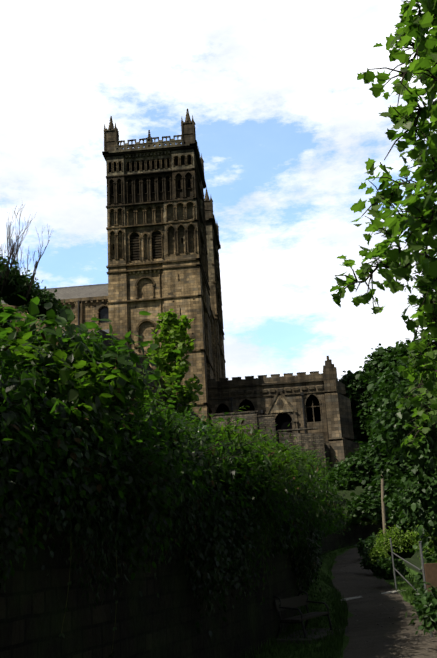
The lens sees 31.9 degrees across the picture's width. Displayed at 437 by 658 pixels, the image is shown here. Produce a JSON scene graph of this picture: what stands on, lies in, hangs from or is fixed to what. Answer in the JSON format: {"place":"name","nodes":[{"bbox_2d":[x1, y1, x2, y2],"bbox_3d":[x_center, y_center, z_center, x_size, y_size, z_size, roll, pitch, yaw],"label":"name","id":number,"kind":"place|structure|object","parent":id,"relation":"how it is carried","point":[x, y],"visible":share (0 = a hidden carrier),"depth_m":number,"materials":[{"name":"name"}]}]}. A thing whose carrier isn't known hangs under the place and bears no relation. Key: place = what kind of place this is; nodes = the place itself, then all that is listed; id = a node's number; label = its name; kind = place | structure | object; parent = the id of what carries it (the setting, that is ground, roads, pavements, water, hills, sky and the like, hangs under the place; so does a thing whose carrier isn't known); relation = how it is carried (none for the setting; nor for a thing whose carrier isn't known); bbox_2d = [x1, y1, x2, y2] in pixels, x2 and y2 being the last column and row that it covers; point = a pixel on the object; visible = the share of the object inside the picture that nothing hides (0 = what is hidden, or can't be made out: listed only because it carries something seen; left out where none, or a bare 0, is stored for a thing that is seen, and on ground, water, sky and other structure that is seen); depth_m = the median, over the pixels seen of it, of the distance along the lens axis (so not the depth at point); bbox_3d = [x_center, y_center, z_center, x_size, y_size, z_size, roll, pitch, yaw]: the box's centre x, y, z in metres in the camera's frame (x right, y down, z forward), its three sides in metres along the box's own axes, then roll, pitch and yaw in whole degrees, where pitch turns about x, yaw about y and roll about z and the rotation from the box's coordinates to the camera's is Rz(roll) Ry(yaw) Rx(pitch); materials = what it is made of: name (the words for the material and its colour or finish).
{"place":"outdoors","nodes":[
{"label":"outdoors","id":0,"kind":"place"},
{"bbox_2d":[146,309,203,417],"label":"sapling leaves","id":1,"kind":"object","parent":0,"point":[173,328],"visible":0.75,"depth_m":51.11,"materials":[{"name":"green plant"}]},
{"bbox_2d":[0,0,436,380],"label":"sky","id":2,"kind":"structure","parent":0,"point":[286,128],"materials":[{"name":"white"}]},
{"bbox_2d":[259,486,436,657],"bbox_3d":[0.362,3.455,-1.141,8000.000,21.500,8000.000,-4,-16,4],"label":"ground","id":3,"kind":"structure","parent":0,"point":[387,640],"depth_m":21.15,"materials":[{"name":"grey asphalt"}]},
{"bbox_2d":[0,283,108,338],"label":"building","id":4,"kind":"structure","parent":3,"relation":"on","point":[87,302],"depth_m":95.64,"materials":[{"name":"stone"}]},
{"bbox_2d":[102,135,213,423],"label":"tower","id":5,"kind":"structure","parent":3,"relation":"on","point":[157,241],"depth_m":88.30,"materials":[{"name":"stone"}]},
{"bbox_2d":[104,108,204,177],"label":"pinnacles","id":6,"kind":"object","parent":5,"relation":"on","point":[111,135],"visible":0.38,"depth_m":91.64,"materials":[{"name":"stone"}]},
{"bbox_2d":[209,296,218,380],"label":"nave gable","id":7,"kind":"structure","parent":5,"relation":"attached to","point":[214,349],"depth_m":103.70,"materials":[{"name":"stone"}]},
{"bbox_2d":[0,347,387,542],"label":"hedge","id":8,"kind":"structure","parent":3,"relation":"on","point":[38,421],"depth_m":9.49,"materials":[{"name":"green plant"}]},
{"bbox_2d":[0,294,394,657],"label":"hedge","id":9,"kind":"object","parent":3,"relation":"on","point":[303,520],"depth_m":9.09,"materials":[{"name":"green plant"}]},
{"bbox_2d":[0,498,400,657],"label":"retaining wall","id":10,"kind":"structure","parent":3,"relation":"on","point":[149,623],"depth_m":9.83,"materials":[{"name":"stone"}]},
{"bbox_2d":[77,330,331,470],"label":"castle wall and terraces","id":11,"kind":"structure","parent":3,"relation":"on","point":[307,440],"depth_m":79.88,"materials":[{"name":"stone"}]},
{"bbox_2d":[205,214,225,377],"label":"tower","id":12,"kind":"structure","parent":3,"relation":"on","point":[213,248],"depth_m":110.80,"materials":[{"name":"stone"}]},
{"bbox_2d":[204,188,218,233],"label":"tower pinnacles","id":13,"kind":"object","parent":12,"relation":"on","point":[208,202],"visible":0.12,"depth_m":111.88,"materials":[{"name":"stone"}]},
{"bbox_2d":[0,0,436,634],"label":"tree","id":14,"kind":"object","parent":3,"relation":"on","point":[413,501],"depth_m":20.07,"materials":[{"name":"green plant"}]},
{"bbox_2d":[0,270,436,629],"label":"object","id":15,"kind":"object","parent":3,"relation":"on","point":[15,299],"visible":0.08,"depth_m":29.38,"materials":[{"name":"green plant"}]},
{"bbox_2d":[330,0,436,456],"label":"sycamore leaves","id":16,"kind":"object","parent":15,"relation":"attached to","point":[427,51],"visible":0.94,"depth_m":5.73,"materials":[{"name":"green plant"}]},
{"bbox_2d":[364,521,436,563],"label":"sunlit bush leaves","id":17,"kind":"object","parent":15,"relation":"on","point":[376,553],"visible":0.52,"depth_m":29.63,"materials":[{"name":"green plant"}]},
{"bbox_2d":[208,356,359,467],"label":"building","id":18,"kind":"structure","parent":3,"relation":"on","point":[320,401],"depth_m":86.64,"materials":[{"name":"stone"}]},
{"bbox_2d":[273,591,347,644],"bbox_3d":[1.908,6.216,16.576,1.005,0.956,2.250,-12,-18,27],"label":"park bench","id":19,"kind":"object","parent":3,"relation":"on","point":[291,603],"visible":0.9,"depth_m":16.37,"materials":[{"name":"brown wood"}]},
{"bbox_2d":[239,543,419,657],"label":"grass tufts","id":20,"kind":"object","parent":3,"relation":"on","point":[335,642],"visible":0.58,"depth_m":17.46,"materials":[{"name":"green plant"}]},
{"bbox_2d":[341,590,399,600],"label":"drain setts","id":21,"kind":"structure","parent":3,"relation":"on","point":[350,598],"depth_m":27.03,"materials":[{"name":"stone"}]},
{"bbox_2d":[336,559,428,652],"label":"fallen leaves","id":22,"kind":"object","parent":3,"relation":"on","point":[380,612],"visible":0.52,"depth_m":20.83,"materials":[{"name":"grey"}]},
{"bbox_2d":[381,474,385,543],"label":"timber pole","id":23,"kind":"object","parent":3,"relation":"on","point":[383,504],"visible":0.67,"depth_m":43.07,"materials":[{"name":"brown wood"}]},
{"bbox_2d":[390,538,432,636],"bbox_3d":[5.268,6.972,21.663,0.110,2.139,12.605,-6,-16,8],"label":"post and rail","id":24,"kind":"object","parent":3,"relation":"on","point":[422,565],"visible":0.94,"depth_m":17.17,"materials":[{"name":"metal"}]},
{"bbox_2d":[424,563,436,592],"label":"notice board","id":25,"kind":"object","parent":3,"relation":"on","point":[430,569],"visible":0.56,"depth_m":15.64,"materials":[{"name":"brown wood"}]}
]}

